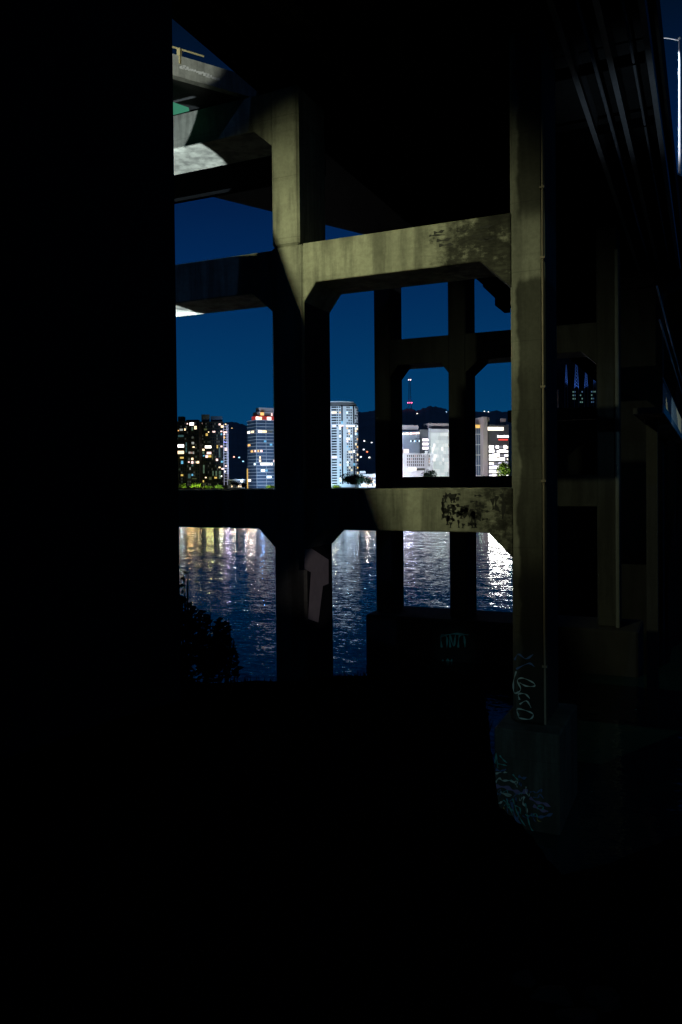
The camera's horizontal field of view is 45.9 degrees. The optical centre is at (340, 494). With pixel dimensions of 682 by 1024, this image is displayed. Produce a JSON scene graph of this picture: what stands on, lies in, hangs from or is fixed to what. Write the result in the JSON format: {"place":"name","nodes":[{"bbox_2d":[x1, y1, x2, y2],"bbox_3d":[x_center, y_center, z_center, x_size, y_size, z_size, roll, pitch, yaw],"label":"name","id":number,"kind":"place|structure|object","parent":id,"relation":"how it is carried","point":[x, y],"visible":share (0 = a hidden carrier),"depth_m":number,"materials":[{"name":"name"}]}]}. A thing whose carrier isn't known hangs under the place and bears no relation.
{"place":"outdoors","nodes":[
{"label":"outdoors","id":0,"kind":"place"},
{"bbox_2d":[177,416,202,488],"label":"apartment tower","id":1,"kind":"structure","parent":0,"point":[190,463],"depth_m":848.79,"materials":[{"name":"brown brick"}]},
{"bbox_2d":[177,422,198,488],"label":"window","id":2,"kind":"structure","parent":1,"relation":"in","point":[178,422],"depth_m":848.62,"materials":[{"name":"black glass"}]},
{"bbox_2d":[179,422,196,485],"bbox_3d":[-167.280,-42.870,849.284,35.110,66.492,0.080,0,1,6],"label":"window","id":3,"kind":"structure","parent":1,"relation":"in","point":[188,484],"depth_m":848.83,"materials":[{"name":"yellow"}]},
{"bbox_2d":[200,414,228,488],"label":"apartment tower","id":4,"kind":"structure","parent":0,"point":[215,450],"depth_m":861.95,"materials":[{"name":"grey"}]},
{"bbox_2d":[202,423,223,487],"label":"window","id":5,"kind":"structure","parent":4,"relation":"in","point":[204,423],"depth_m":861.56,"materials":[{"name":"black glass"}]},
{"bbox_2d":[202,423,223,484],"bbox_3d":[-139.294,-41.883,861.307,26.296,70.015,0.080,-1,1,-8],"label":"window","id":6,"kind":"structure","parent":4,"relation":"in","point":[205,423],"depth_m":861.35,"materials":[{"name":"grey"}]},
{"bbox_2d":[227,479,245,488],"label":"podium building","id":7,"kind":"structure","parent":0,"point":[234,480],"depth_m":839.89,"materials":[{"name":"grey concrete"}]},
{"bbox_2d":[247,407,273,487],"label":"glass tower","id":8,"kind":"structure","parent":0,"point":[260,440],"depth_m":880.58,"materials":[{"name":"blue glass"}]},
{"bbox_2d":[245,486,375,488],"bbox_3d":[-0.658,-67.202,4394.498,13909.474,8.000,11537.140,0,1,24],"label":"bank ground","id":9,"kind":"structure","parent":0,"point":[331,487],"depth_m":867.91,"materials":[{"name":"green plant"}]},
{"bbox_2d":[191,482,202,488],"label":"tree","id":10,"kind":"object","parent":9,"relation":"on","point":[195,485],"visible":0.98,"depth_m":810.19,"materials":[{"name":"green plant"}]},
{"bbox_2d":[229,480,241,488],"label":"tree","id":11,"kind":"object","parent":9,"relation":"on","point":[236,483],"visible":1,"depth_m":810.39,"materials":[{"name":"green plant"}]},
{"bbox_2d":[340,473,366,484],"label":"tree","id":12,"kind":"object","parent":9,"relation":"on","point":[355,479],"visible":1,"depth_m":811.22,"materials":[{"name":"green plant"}]},
{"bbox_2d":[364,476,372,487],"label":"tree","id":13,"kind":"object","parent":9,"relation":"on","point":[369,481],"visible":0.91,"depth_m":825.23,"materials":[{"name":"green plant"}]},
{"bbox_2d":[421,469,436,476],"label":"tree","id":14,"kind":"object","parent":9,"relation":"on","point":[430,473],"visible":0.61,"depth_m":822.02,"materials":[{"name":"green plant"}]},
{"bbox_2d":[496,460,511,475],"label":"tree","id":15,"kind":"object","parent":9,"relation":"on","point":[502,469],"visible":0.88,"depth_m":821.81,"materials":[{"name":"green plant"}]},
{"bbox_2d":[0,670,681,1023],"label":"river bank","id":16,"kind":"structure","parent":0,"point":[348,857],"depth_m":3.71,"materials":[{"name":"soil"}]},
{"bbox_2d":[180,570,194,695],"bbox_3d":[-1.608,1.407,8.008,0.281,1.312,0.270,0,1,24],"label":"bramble bush","id":17,"kind":"object","parent":16,"relation":"on","point":[185,646],"visible":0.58,"depth_m":8.01,"materials":[{"name":"plant"}]},
{"bbox_2d":[180,601,210,690],"bbox_3d":[-1.636,1.541,8.239,0.656,1.048,0.530,-1,1,-7],"label":"bramble bush","id":18,"kind":"object","parent":16,"relation":"on","point":[190,650],"visible":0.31,"depth_m":8.15,"materials":[{"name":"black plant"}]},
{"bbox_2d":[183,604,236,689],"bbox_3d":[-1.406,1.603,8.368,0.689,0.938,0.637,0,1,24],"label":"bramble bush","id":19,"kind":"object","parent":16,"relation":"on","point":[207,672],"visible":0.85,"depth_m":8.25,"materials":[{"name":"green plant"}]},
{"bbox_2d":[209,617,243,685],"bbox_3d":[-1.224,1.664,8.478,0.410,0.781,0.392,-1,1,-20],"label":"bramble bush","id":20,"kind":"object","parent":16,"relation":"on","point":[227,629],"visible":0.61,"depth_m":8.40,"materials":[{"name":"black plant"}]},
{"bbox_2d":[173,27,576,834],"bbox_3d":[-1.357,-1.129,31.636,20.005,28.580,3.915,0,1,24],"label":"concrete bent","id":21,"kind":"object","parent":16,"relation":"on","point":[301,277],"visible":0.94,"depth_m":29.13,"materials":[{"name":"concrete"}]},
{"bbox_2d":[172,46,414,233],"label":"ramp deck","id":22,"kind":"structure","parent":21,"relation":"on","point":[353,203],"depth_m":37.49,"materials":[{"name":"concrete"}]},
{"bbox_2d":[173,102,188,114],"bbox_3d":[-6.231,-15.178,30.964,0.769,1.164,0.050,-1,1,0],"label":"road sign","id":23,"kind":"object","parent":22,"relation":"attached to","point":[178,108],"visible":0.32,"depth_m":30.94,"materials":[{"name":"green metal"}]},
{"bbox_3d":[-6.808,-4.526,8.718,10.400,20.880,2.400,0,1,24],"label":"concrete bent","id":24,"kind":"object","parent":16,"relation":"on","visible":0},
{"bbox_2d":[172,0,681,381],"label":"bridge deck","id":25,"kind":"structure","parent":24,"relation":"on","point":[410,99],"depth_m":33.34,"materials":[{"name":"concrete"}]},
{"bbox_2d":[188,664,497,774],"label":"grass","id":26,"kind":"structure","parent":0,"point":[266,686],"depth_m":7.97,"materials":[{"name":"plant"}]},
{"bbox_2d":[330,401,358,486],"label":"round tower","id":27,"kind":"structure","parent":0,"point":[344,437],"depth_m":900.47,"materials":[{"name":"grey"}]},
{"bbox_2d":[331,405,357,483],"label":"window","id":28,"kind":"structure","parent":27,"relation":"in","point":[341,407],"depth_m":899.83,"materials":[{"name":"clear glass"}]},
{"bbox_2d":[357,471,375,487],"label":"building","id":29,"kind":"structure","parent":0,"point":[363,473],"depth_m":860.03,"materials":[{"name":"grey concrete"}]},
{"bbox_2d":[223,406,511,483],"bbox_3d":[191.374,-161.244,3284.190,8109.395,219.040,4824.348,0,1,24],"label":"wooded hills","id":30,"kind":"structure","parent":0,"point":[237,442],"depth_m":1953.76,"materials":[{"name":"plant"}]},
{"bbox_2d":[407,378,411,409],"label":"radio mast","id":31,"kind":"object","parent":30,"relation":"on","point":[408,402],"visible":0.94,"depth_m":2242.66,"materials":[{"name":"metal"}]},
{"bbox_2d":[403,449,432,476],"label":"annex building","id":32,"kind":"structure","parent":0,"point":[416,464],"depth_m":849.86,"materials":[{"name":"grey concrete"}]},
{"bbox_2d":[407,455,423,465],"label":"window","id":33,"kind":"structure","parent":32,"relation":"in","point":[407,455],"depth_m":849.66,"materials":[{"name":"grey glass"}]},
{"bbox_2d":[402,423,448,476],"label":"hospital block","id":34,"kind":"structure","parent":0,"point":[433,438],"depth_m":881.07,"materials":[{"name":"grey"}]},
{"bbox_2d":[172,0,681,425],"label":"sky","id":35,"kind":"structure","parent":0,"point":[225,359],"materials":[{"name":"blue"}]},
{"bbox_2d":[179,527,681,874],"bbox_3d":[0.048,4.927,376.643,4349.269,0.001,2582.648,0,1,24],"label":"river water","id":36,"kind":"structure","parent":0,"point":[627,800],"depth_m":49.73,"materials":[{"name":"teal liquid"}]},
{"bbox_2d":[366,225,643,676],"bbox_3d":[10.166,-1.591,51.604,16.984,28.580,4.408,0,1,24],"label":"concrete bent","id":37,"kind":"object","parent":36,"relation":"in","point":[608,640],"visible":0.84,"depth_m":51.12,"materials":[{"name":"grey concrete"}]},
{"bbox_2d":[508,321,596,600],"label":"wall pier","id":38,"kind":"structure","parent":36,"relation":"in","point":[577,525],"depth_m":75.90,"materials":[{"name":"concrete"}]},
{"bbox_2d":[565,365,567,386],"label":"lattice mast","id":39,"kind":"object","parent":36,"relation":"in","point":[566,377],"visible":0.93,"depth_m":418.95,"materials":[{"name":"metal"}]},
{"bbox_2d":[574,364,578,406],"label":"lattice mast","id":40,"kind":"object","parent":36,"relation":"in","point":[575,383],"visible":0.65,"depth_m":419.02,"materials":[{"name":"metal"}]},
{"bbox_2d":[584,373,587,406],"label":"lattice mast","id":41,"kind":"object","parent":36,"relation":"in","point":[584,389],"visible":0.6,"depth_m":419.04,"materials":[{"name":"metal"}]},
{"bbox_2d":[620,269,681,634],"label":"wall pier","id":42,"kind":"structure","parent":36,"relation":"in","point":[642,351],"depth_m":59.21,"materials":[{"name":"concrete"}]},
{"bbox_2d":[664,173,681,613],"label":"side ramp","id":43,"kind":"structure","parent":36,"relation":"in","point":[673,308],"depth_m":67.47,"materials":[{"name":"concrete"}]},
{"bbox_2d":[664,37,681,174],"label":"street lamp","id":44,"kind":"object","parent":43,"relation":"on","point":[679,104],"visible":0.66,"depth_m":61.42,"materials":[{"name":"grey metal"}]},
{"bbox_2d":[475,417,508,475],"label":"office block","id":45,"kind":"structure","parent":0,"point":[492,451],"depth_m":862.45,"materials":[{"name":"stone"}]},
{"bbox_2d":[488,427,503,430],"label":"sign","id":46,"kind":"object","parent":45,"relation":"in","point":[489,428],"depth_m":861.98,"materials":[{"name":"white"}]},
{"bbox_2d":[497,435,508,439],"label":"roof sign","id":47,"kind":"object","parent":45,"relation":"attached to","point":[502,436],"visible":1,"depth_m":863.90,"materials":[{"name":"grey"}]},
{"bbox_2d":[557,358,596,389],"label":"unlit block","id":48,"kind":"structure","parent":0,"point":[579,376],"depth_m":478.88,"materials":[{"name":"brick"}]},
{"bbox_2d":[557,389,596,407],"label":"wharf building","id":49,"kind":"structure","parent":0,"point":[565,398],"depth_m":427.19,"materials":[{"name":"brick"}]}
]}

